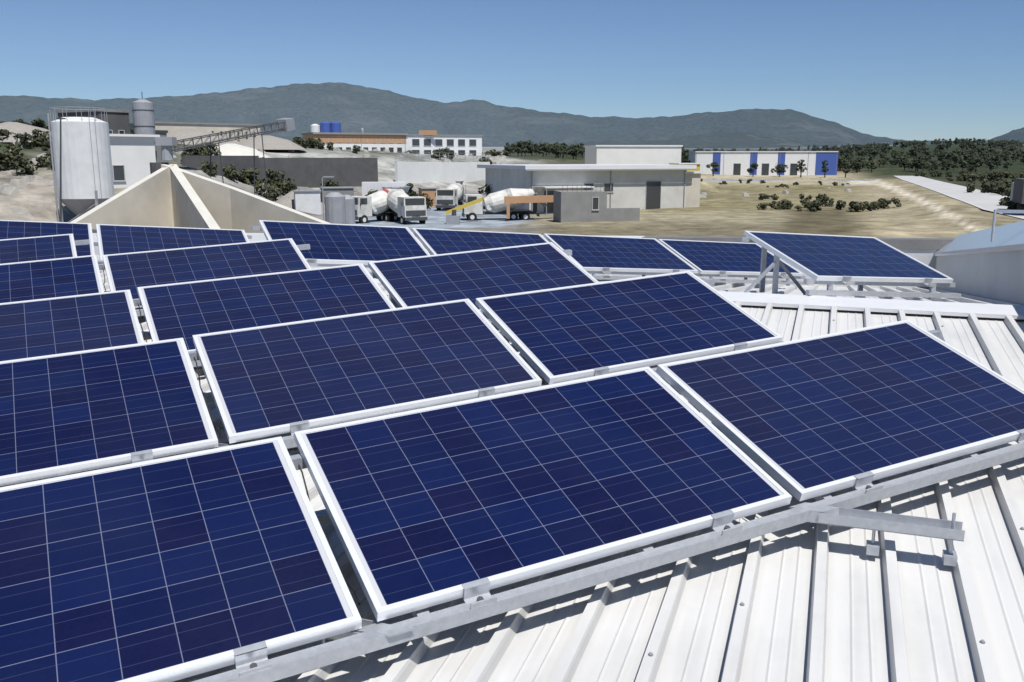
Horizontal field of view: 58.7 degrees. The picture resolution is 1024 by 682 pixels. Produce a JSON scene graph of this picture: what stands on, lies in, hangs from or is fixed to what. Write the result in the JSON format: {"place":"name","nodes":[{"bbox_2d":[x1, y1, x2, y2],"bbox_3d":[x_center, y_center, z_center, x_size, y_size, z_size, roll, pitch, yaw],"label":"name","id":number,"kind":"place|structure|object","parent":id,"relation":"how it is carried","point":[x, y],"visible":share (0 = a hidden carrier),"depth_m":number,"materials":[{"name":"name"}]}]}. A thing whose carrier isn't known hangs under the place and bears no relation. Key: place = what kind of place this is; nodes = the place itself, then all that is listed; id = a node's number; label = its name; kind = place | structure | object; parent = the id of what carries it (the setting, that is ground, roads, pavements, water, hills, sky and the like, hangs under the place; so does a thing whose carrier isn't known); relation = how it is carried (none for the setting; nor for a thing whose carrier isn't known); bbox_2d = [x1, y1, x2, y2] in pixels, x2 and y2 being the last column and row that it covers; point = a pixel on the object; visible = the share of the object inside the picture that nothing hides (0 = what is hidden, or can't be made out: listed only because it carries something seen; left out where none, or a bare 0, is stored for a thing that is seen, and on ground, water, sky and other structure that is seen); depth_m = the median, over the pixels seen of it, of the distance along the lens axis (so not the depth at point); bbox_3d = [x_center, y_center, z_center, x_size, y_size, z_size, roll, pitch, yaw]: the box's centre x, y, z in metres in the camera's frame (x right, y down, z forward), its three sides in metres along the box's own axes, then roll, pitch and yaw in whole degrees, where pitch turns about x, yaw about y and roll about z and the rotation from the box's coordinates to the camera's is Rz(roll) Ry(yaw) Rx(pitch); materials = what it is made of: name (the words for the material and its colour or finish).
{"place":"outdoors","nodes":[
{"label":"outdoors","id":0,"kind":"place"},
{"bbox_2d":[71,164,173,228],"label":"aggregate bin wall","id":1,"kind":"structure","parent":0,"point":[145,201],"depth_m":53.02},
{"bbox_2d":[170,164,219,228],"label":"aggregate bin wall","id":2,"kind":"structure","parent":0,"point":[190,210],"depth_m":51.04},
{"bbox_2d":[0,255,1023,681],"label":"trapezoidal roof sheet","id":3,"kind":"object","parent":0,"point":[828,603],"visible":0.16,"depth_m":3.14,"materials":[{"name":"metal"}]},
{"bbox_2d":[99,270,1023,321],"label":"roof ridge cap","id":4,"kind":"object","parent":3,"relation":"on","point":[895,306],"depth_m":7.09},
{"bbox_2d":[192,330,1023,681],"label":"mounting rail","id":5,"kind":"object","parent":3,"relation":"on","point":[376,636],"visible":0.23,"depth_m":3.20,"materials":[{"name":"metal"}]},
{"bbox_2d":[0,436,361,681],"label":"solar panel","id":6,"kind":"object","parent":5,"relation":"on","point":[173,568],"visible":1,"depth_m":2.84,"materials":[{"name":"glass"}]},
{"bbox_2d":[294,366,791,621],"bbox_3d":[0.124,0.504,3.478,1.650,0.050,1.052,-9,33,-25],"label":"solar panel","id":7,"kind":"object","parent":5,"relation":"on","point":[473,500],"visible":1,"depth_m":3.39,"materials":[{"name":"glass"}]},
{"bbox_2d":[656,320,1023,500],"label":"solar panel","id":8,"kind":"object","parent":5,"relation":"on","point":[820,415],"visible":1,"depth_m":4.12,"materials":[{"name":"glass"}]},
{"bbox_2d":[0,142,1023,237],"bbox_3d":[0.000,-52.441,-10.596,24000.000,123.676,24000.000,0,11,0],"label":"terrain","id":9,"kind":"structure","parent":0,"point":[731,210],"depth_m":108.03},
{"bbox_2d":[0,150,14,168],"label":"bush","id":10,"kind":"object","parent":9,"relation":"on","point":[4,160],"visible":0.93,"depth_m":81.11,"materials":[{"name":"green plant"}]},
{"bbox_2d":[11,145,24,155],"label":"bush","id":11,"kind":"object","parent":9,"relation":"on","point":[15,150],"visible":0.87,"depth_m":92.00,"materials":[{"name":"green plant"}]},
{"bbox_2d":[10,156,37,173],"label":"bush","id":12,"kind":"object","parent":9,"relation":"on","point":[19,163],"visible":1,"depth_m":79.19,"materials":[{"name":"green plant"}]},
{"bbox_2d":[13,132,34,147],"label":"bush","id":13,"kind":"object","parent":9,"relation":"on","point":[25,138],"visible":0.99,"depth_m":101.22,"materials":[{"name":"green plant"}]},
{"bbox_2d":[31,118,45,127],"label":"bush","id":14,"kind":"object","parent":9,"relation":"on","point":[37,122],"visible":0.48,"depth_m":163.67,"materials":[{"name":"green plant"}]},
{"bbox_2d":[31,129,48,145],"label":"bush","id":15,"kind":"object","parent":9,"relation":"on","point":[36,133],"visible":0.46,"depth_m":107.47,"materials":[{"name":"green plant"}]},
{"bbox_2d":[35,156,48,166],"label":"bush","id":16,"kind":"object","parent":9,"relation":"on","point":[40,160],"visible":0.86,"depth_m":82.30,"materials":[{"name":"green plant"}]},
{"bbox_2d":[56,118,65,221],"bbox_3d":[-30.618,-11.151,62.026,1.074,7.916,0.300,-5,12,-22],"label":"pole","id":17,"kind":"object","parent":9,"relation":"on","point":[60,169],"visible":0.79,"depth_m":61.83,"materials":[{"name":"grey metal"}]},
{"bbox_2d":[47,107,114,221],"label":"cement silo","id":18,"kind":"object","parent":9,"relation":"on","point":[87,179],"visible":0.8,"depth_m":66.26,"materials":[{"name":"metal"}]},
{"bbox_2d":[56,109,129,133],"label":"industrial building","id":19,"kind":"structure","parent":9,"relation":"on","point":[118,121],"depth_m":86.09,"materials":[{"name":"metal"}]},
{"bbox_2d":[109,134,159,187],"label":"building","id":20,"kind":"structure","parent":9,"relation":"on","point":[133,156],"depth_m":77.09,"materials":[{"name":"grey"}]},
{"bbox_2d":[131,130,168,161],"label":"plant mixer house","id":21,"kind":"structure","parent":9,"relation":"on","point":[162,133],"depth_m":88.26,"materials":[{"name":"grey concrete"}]},
{"bbox_2d":[132,92,156,150],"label":"silo","id":22,"kind":"object","parent":21,"relation":"on","point":[143,116],"visible":0.77,"depth_m":86.14,"materials":[{"name":"grey metal"}]},
{"bbox_2d":[0,122,306,157],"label":"quarry gravel piles","id":23,"kind":"object","parent":9,"relation":"on","point":[241,148],"visible":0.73,"depth_m":142.62,"materials":[{"name":"gravel"}]},
{"bbox_2d":[150,137,176,173],"bbox_3d":[-21.222,-8.283,55.940,1.682,8.278,1.247,0,11,0],"label":"aggregate bin hub","id":24,"kind":"object","parent":9,"relation":"on","point":[166,144],"visible":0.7,"depth_m":54.83,"materials":[{"name":"metal"}]},
{"bbox_2d":[129,122,261,143],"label":"industrial building","id":25,"kind":"structure","parent":9,"relation":"on","point":[206,127],"depth_m":159.65,"materials":[{"name":"concrete"}]},
{"bbox_2d":[190,146,209,155],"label":"bush","id":26,"kind":"object","parent":9,"relation":"on","point":[201,153],"visible":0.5,"depth_m":117.15,"materials":[{"name":"green plant"}]},
{"bbox_2d":[202,143,221,155],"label":"bush","id":27,"kind":"object","parent":9,"relation":"on","point":[213,149],"visible":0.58,"depth_m":123.73,"materials":[{"name":"green plant"}]},
{"bbox_2d":[223,164,238,180],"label":"bush","id":28,"kind":"object","parent":9,"relation":"on","point":[233,176],"visible":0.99,"depth_m":115.18,"materials":[{"name":"green plant"}]},
{"bbox_2d":[172,118,294,199],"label":"plant conveyor belt","id":29,"kind":"object","parent":9,"relation":"on","point":[284,124],"visible":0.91,"depth_m":95.81,"materials":[{"name":"grey metal"}]},
{"bbox_2d":[161,164,328,232],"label":"aggregate bin wall","id":30,"kind":"structure","parent":9,"relation":"on","point":[228,206],"depth_m":53.47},
{"bbox_2d":[240,168,260,184],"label":"bush","id":31,"kind":"object","parent":9,"relation":"on","point":[249,176],"visible":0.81,"depth_m":117.99,"materials":[{"name":"green plant"}]},
{"bbox_2d":[255,180,281,199],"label":"bush","id":32,"kind":"object","parent":9,"relation":"on","point":[264,189],"visible":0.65,"depth_m":115.45,"materials":[{"name":"green plant"}]},
{"bbox_2d":[181,156,377,187],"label":"dark retaining wall","id":33,"kind":"structure","parent":9,"relation":"on","point":[312,172],"depth_m":126.86,"materials":[{"name":"concrete"}]},
{"bbox_2d":[274,180,288,194],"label":"bush","id":34,"kind":"object","parent":9,"relation":"on","point":[278,184],"visible":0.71,"depth_m":119.51,"materials":[{"name":"green plant"}]},
{"bbox_2d":[281,178,297,192],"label":"bush","id":35,"kind":"object","parent":9,"relation":"on","point":[292,187],"visible":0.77,"depth_m":121.33,"materials":[{"name":"green plant"}]},
{"bbox_2d":[292,137,308,148],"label":"bush","id":36,"kind":"object","parent":9,"relation":"on","point":[297,140],"visible":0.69,"depth_m":168.24,"materials":[{"name":"green plant"}]},
{"bbox_2d":[312,138,324,149],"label":"bush","id":37,"kind":"object","parent":9,"relation":"on","point":[320,143],"visible":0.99,"depth_m":172.88,"materials":[{"name":"green plant"}]},
{"bbox_2d":[320,179,337,186],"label":"bush","id":38,"kind":"object","parent":9,"relation":"on","point":[329,183],"visible":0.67,"depth_m":127.68,"materials":[{"name":"green plant"}]},
{"bbox_2d":[310,122,363,132],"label":"water tanks","id":39,"kind":"object","parent":9,"relation":"on","point":[329,127],"visible":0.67,"depth_m":285.41,"materials":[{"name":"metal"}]},
{"bbox_2d":[324,192,354,223],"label":"yard tanks","id":40,"kind":"object","parent":9,"relation":"on","point":[339,208],"visible":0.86,"depth_m":88.92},
{"bbox_2d":[301,132,407,152],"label":"orange office","id":41,"kind":"structure","parent":9,"relation":"on","point":[394,142],"depth_m":249.56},
{"bbox_2d":[275,187,445,213],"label":"yard stockpiles","id":42,"kind":"object","parent":9,"relation":"on","point":[285,200],"visible":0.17,"depth_m":113.62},
{"bbox_2d":[292,187,439,214],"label":"yard sheds","id":43,"kind":"object","parent":9,"relation":"on","point":[308,201],"visible":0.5,"depth_m":111.34,"materials":[{"name":"grey concrete"}]},
{"bbox_2d":[352,186,409,223],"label":"mixer truck","id":44,"kind":"object","parent":9,"relation":"on","point":[373,204],"visible":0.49,"depth_m":97.97,"materials":[{"name":"grey metal"}]},
{"bbox_2d":[362,182,405,195],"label":"wall","id":45,"kind":"structure","parent":9,"relation":"on","point":[368,186],"depth_m":126.78,"materials":[{"name":"white paint"}]},
{"bbox_2d":[380,187,426,223],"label":"mixer truck","id":46,"kind":"object","parent":9,"relation":"on","point":[404,206],"visible":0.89,"depth_m":95.33,"materials":[{"name":"grey metal"}]},
{"bbox_2d":[414,193,433,208],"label":"tree","id":47,"kind":"object","parent":9,"relation":"on","point":[429,202],"visible":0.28,"depth_m":119.68,"materials":[{"name":"green plant"}]},
{"bbox_2d":[0,142,851,215],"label":"bushes","id":48,"kind":"object","parent":9,"relation":"on","point":[9,188],"visible":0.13,"depth_m":88.42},
{"bbox_2d":[430,148,446,159],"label":"bush","id":49,"kind":"object","parent":9,"relation":"on","point":[437,151],"visible":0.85,"depth_m":190.69,"materials":[{"name":"green plant"}]},
{"bbox_2d":[395,152,489,182],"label":"white retaining wall","id":50,"kind":"structure","parent":9,"relation":"on","point":[424,172],"depth_m":156.06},
{"bbox_2d":[406,134,482,155],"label":"white office wing","id":51,"kind":"structure","parent":9,"relation":"on","point":[466,145],"depth_m":258.15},
{"bbox_2d":[419,130,436,134],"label":"rooftop structure","id":52,"kind":"object","parent":51,"relation":"on","point":[428,132],"visible":1,"depth_m":255.18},
{"bbox_2d":[435,181,463,210],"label":"mixer truck","id":53,"kind":"object","parent":9,"relation":"on","point":[451,195],"visible":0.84,"depth_m":118.70,"materials":[{"name":"grey metal"}]},
{"bbox_2d":[446,197,482,223],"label":"conveyor","id":54,"kind":"object","parent":9,"relation":"on","point":[453,218],"visible":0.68,"depth_m":95.55,"materials":[{"name":"metal"}]},
{"bbox_2d":[478,184,492,194],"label":"tree","id":55,"kind":"object","parent":9,"relation":"on","point":[487,191],"visible":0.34,"depth_m":122.91,"materials":[{"name":"green plant"}]},
{"bbox_2d":[462,186,546,220],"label":"mixer truck","id":56,"kind":"object","parent":9,"relation":"on","point":[494,203],"visible":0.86,"depth_m":101.38,"materials":[{"name":"grey metal"}]},
{"bbox_2d":[511,140,524,155],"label":"tree","id":57,"kind":"object","parent":9,"relation":"on","point":[518,149],"visible":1,"depth_m":338.22,"materials":[{"name":"green plant"}]},
{"bbox_2d":[504,195,552,218],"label":"loading frame","id":58,"kind":"object","parent":9,"relation":"on","point":[508,200],"visible":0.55,"depth_m":100.21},
{"bbox_2d":[547,144,563,157],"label":"tree","id":59,"kind":"object","parent":9,"relation":"on","point":[553,149],"visible":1,"depth_m":333.49,"materials":[{"name":"green plant"}]},
{"bbox_2d":[92,221,1023,304],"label":"roof parapet","id":60,"kind":"structure","parent":9,"relation":"on","point":[979,263],"depth_m":10.86,"materials":[{"name":"metal"}]},
{"bbox_2d":[74,239,89,245],"bbox_3d":[-7.458,-0.306,7.617,7.262,0.759,1.332,-6,13,-26],"label":"mounting rail","id":61,"kind":"object","parent":60,"relation":"on","point":[82,242],"visible":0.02,"depth_m":9.30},
{"bbox_2d":[0,234,76,263],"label":"solar panel","id":62,"kind":"object","parent":61,"relation":"on","point":[35,248],"visible":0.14,"depth_m":8.97,"materials":[{"name":"glass"}]},
{"bbox_2d":[98,244,309,316],"bbox_3d":[-5.034,-0.173,6.881,7.262,0.774,1.332,-6,13,-26],"label":"mounting rail","id":63,"kind":"object","parent":60,"relation":"on","point":[304,247],"visible":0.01,"depth_m":7.83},
{"bbox_2d":[0,255,103,302],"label":"solar panel","id":64,"kind":"object","parent":63,"relation":"on","point":[47,278],"visible":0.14,"depth_m":7.43,"materials":[{"name":"glass"}]},
{"bbox_2d":[102,238,310,307],"bbox_3d":[-2.590,-0.590,7.863,1.650,0.051,1.052,-9,33,-25],"label":"solar panel","id":65,"kind":"object","parent":63,"relation":"on","point":[132,271],"visible":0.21,"depth_m":7.96,"materials":[{"name":"glass"}]},
{"bbox_2d":[133,249,571,366],"bbox_3d":[-3.370,0.080,5.784,8.960,0.881,1.332,-6,13,-26],"label":"mounting rail","id":66,"kind":"object","parent":60,"relation":"on","point":[568,252],"visible":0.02,"depth_m":6.44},
{"bbox_2d":[0,290,143,360],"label":"solar panel","id":67,"kind":"object","parent":66,"relation":"on","point":[48,326],"visible":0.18,"depth_m":5.93,"materials":[{"name":"glass"}]},
{"bbox_2d":[137,264,394,350],"bbox_3d":[-1.685,-0.225,6.402,1.650,0.050,1.052,-9,33,-25],"label":"solar panel","id":68,"kind":"object","parent":66,"relation":"on","point":[185,311],"visible":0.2,"depth_m":6.46,"materials":[{"name":"glass"}]},
{"bbox_2d":[368,242,597,310],"bbox_3d":[-0.166,-0.468,7.124,1.650,0.052,1.052,-9,33,-25],"label":"solar panel","id":69,"kind":"object","parent":66,"relation":"on","point":[471,276],"visible":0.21,"depth_m":7.18,"materials":[{"name":"glass"}]},
{"bbox_2d":[59,278,714,476],"bbox_3d":[-2.465,0.447,4.323,8.960,0.911,1.332,-6,13,-26],"label":"mounting rail","id":70,"kind":"object","parent":60,"relation":"on","point":[289,442],"visible":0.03,"depth_m":4.90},
{"bbox_2d":[0,338,217,485],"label":"solar panel","id":71,"kind":"object","parent":70,"relation":"on","point":[72,412],"visible":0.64,"depth_m":4.32,"materials":[{"name":"glass"}]},
{"bbox_2d":[192,299,541,443],"bbox_3d":[-0.780,0.123,4.936,1.650,0.051,1.052,-9,33,-25],"label":"solar panel","id":72,"kind":"object","parent":70,"relation":"on","point":[277,379],"visible":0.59,"depth_m":4.87,"materials":[{"name":"glass"}]},
{"bbox_2d":[475,271,782,383],"bbox_3d":[0.738,-0.113,5.662,1.650,0.052,1.052,-9,33,-25],"label":"solar panel","id":73,"kind":"object","parent":70,"relation":"on","point":[562,334],"visible":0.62,"depth_m":5.60,"materials":[{"name":"glass"}]},
{"bbox_2d":[92,226,960,298],"bbox_3d":[-1.130,-0.815,10.001,10.397,1.031,5.257,0,11,0],"label":"mounting frame","id":74,"kind":"object","parent":60,"relation":"on","point":[829,291],"visible":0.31,"depth_m":8.08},
{"bbox_2d":[0,220,94,255],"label":"solar panel","id":75,"kind":"object","parent":74,"relation":"on","point":[11,229],"visible":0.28,"depth_m":9.95,"materials":[{"name":"glass"}]},
{"bbox_2d":[96,224,248,260],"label":"solar panel","id":76,"kind":"object","parent":74,"relation":"on","point":[115,239],"visible":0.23,"depth_m":10.43,"materials":[{"name":"glass"}]},
{"bbox_2d":[259,220,429,266],"bbox_3d":[-1.702,-1.003,9.485,1.650,0.052,1.052,-1,29,-27],"label":"solar panel","id":77,"kind":"object","parent":74,"relation":"on","point":[329,243],"visible":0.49,"depth_m":9.51,"materials":[{"name":"glass"}]},
{"bbox_2d":[411,228,548,254],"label":"solar panel","id":78,"kind":"object","parent":74,"relation":"on","point":[438,241],"visible":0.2,"depth_m":10.34,"materials":[{"name":"glass"}]},
{"bbox_2d":[543,234,697,273],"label":"solar panel","id":79,"kind":"object","parent":74,"relation":"on","point":[606,254],"visible":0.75,"depth_m":10.99,"materials":[{"name":"glass"}]},
{"bbox_2d":[658,239,802,277],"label":"solar panel","id":80,"kind":"object","parent":74,"relation":"on","point":[723,259],"visible":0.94,"depth_m":11.73,"materials":[{"name":"glass"}]},
{"bbox_2d":[743,231,953,286],"bbox_3d":[3.045,-0.742,8.187,1.650,0.052,1.052,-1,29,-27],"label":"solar panel","id":81,"kind":"object","parent":74,"relation":"on","point":[848,260],"visible":1,"depth_m":8.12,"materials":[{"name":"glass"}]},
{"bbox_2d":[102,267,1022,629],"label":"solar cables","id":82,"kind":"object","parent":60,"relation":"on","point":[288,449],"visible":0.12,"depth_m":4.36,"materials":[{"name":"black plastic"}]},
{"bbox_2d":[991,210,1023,241],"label":"railing","id":83,"kind":"object","parent":60,"relation":"on","point":[1002,211],"visible":1,"depth_m":8.51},
{"bbox_2d":[553,190,606,222],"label":"building","id":84,"kind":"structure","parent":9,"relation":"on","point":[579,206],"depth_m":94.36,"materials":[{"name":"grey"}]},
{"bbox_2d":[477,164,696,214],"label":"workshop","id":85,"kind":"structure","parent":9,"relation":"on","point":[650,186],"depth_m":115.04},
{"bbox_2d":[607,208,639,220],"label":"yard wall","id":86,"kind":"structure","parent":9,"relation":"on","point":[623,214],"depth_m":95.05,"materials":[{"name":"grey concrete"}]},
{"bbox_2d":[584,145,682,164],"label":"white store","id":87,"kind":"structure","parent":9,"relation":"on","point":[633,154],"depth_m":186.24,"materials":[{"name":"paint"}]},
{"bbox_2d":[669,163,701,170],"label":"yellow store","id":88,"kind":"structure","parent":9,"relation":"on","point":[698,166],"depth_m":174.15,"materials":[{"name":"paint"}]},
{"bbox_2d":[685,171,703,206],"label":"workshop annex","id":89,"kind":"object","parent":9,"relation":"on","point":[693,178],"visible":0.33,"depth_m":118.62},
{"bbox_2d":[705,162,718,175],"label":"tree","id":90,"kind":"object","parent":9,"relation":"on","point":[714,164],"visible":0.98,"depth_m":304.51,"materials":[{"name":"green plant"}]},
{"bbox_2d":[688,151,838,174],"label":"building","id":91,"kind":"structure","parent":9,"relation":"on","point":[734,162],"depth_m":329.50,"materials":[{"name":"paint"}]},
{"bbox_2d":[712,152,837,174],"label":"blue wall panels","id":92,"kind":"object","parent":91,"relation":"attached to","point":[831,159],"visible":0.88,"depth_m":327.04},
{"bbox_2d":[771,164,787,176],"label":"tree","id":93,"kind":"object","parent":9,"relation":"on","point":[779,168],"visible":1,"depth_m":301.57,"materials":[{"name":"green plant"}]},
{"bbox_2d":[796,159,806,176],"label":"tree","id":94,"kind":"object","parent":9,"relation":"on","point":[800,165],"visible":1,"depth_m":297.80,"materials":[{"name":"green plant"}]},
{"bbox_2d":[807,200,820,211],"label":"bush","id":95,"kind":"object","parent":9,"relation":"on","point":[816,205],"visible":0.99,"depth_m":115.03,"materials":[{"name":"green plant"}]},
{"bbox_2d":[818,197,833,206],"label":"bush","id":96,"kind":"object","parent":9,"relation":"on","point":[830,203],"visible":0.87,"depth_m":124.77,"materials":[{"name":"green plant"}]},
{"bbox_2d":[966,181,975,192],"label":"bush","id":97,"kind":"object","parent":9,"relation":"on","point":[970,188],"visible":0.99,"depth_m":149.06,"materials":[{"name":"green plant"}]},
{"bbox_2d":[969,157,984,171],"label":"tree","id":98,"kind":"object","parent":9,"relation":"on","point":[978,163],"visible":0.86,"depth_m":356.61,"materials":[{"name":"green plant"}]},
{"bbox_2d":[980,182,996,192],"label":"tree","id":99,"kind":"object","parent":9,"relation":"on","point":[988,187],"visible":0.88,"depth_m":146.97,"materials":[{"name":"green plant"}]},
{"bbox_2d":[998,187,1010,204],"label":"tree","id":100,"kind":"object","parent":9,"relation":"on","point":[1006,192],"visible":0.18,"depth_m":107.15,"materials":[{"name":"green plant"}]},
{"bbox_2d":[1005,200,1017,209],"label":"bush","id":101,"kind":"object","parent":9,"relation":"on","point":[1010,204],"visible":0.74,"depth_m":96.94,"materials":[{"name":"green plant"}]},
{"bbox_2d":[0,82,1023,145],"bbox_3d":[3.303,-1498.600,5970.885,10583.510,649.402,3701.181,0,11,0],"label":"mountain ridge","id":102,"kind":"structure","parent":0,"point":[350,108],"depth_m":7005.82,"materials":[{"name":"plant"}]},
{"bbox_2d":[0,0,1023,140],"label":"sky","id":103,"kind":"structure","parent":0,"point":[911,70],"materials":[{"name":"blue"}]},
{"bbox_2d":[274,132,839,148],"bbox_3d":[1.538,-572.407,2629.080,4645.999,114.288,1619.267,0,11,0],"label":"trees","id":104,"kind":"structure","parent":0,"point":[737,140],"depth_m":3182.49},
{"bbox_2d":[895,176,1023,218],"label":"road asphalt","id":105,"kind":"structure","parent":0,"point":[989,201],"depth_m":139.73,"materials":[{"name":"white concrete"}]},
{"bbox_2d":[1010,178,1023,213],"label":"building","id":106,"kind":"structure","parent":105,"relation":"on","point":[1017,191],"depth_m":93.00,"materials":[{"name":"metal"}]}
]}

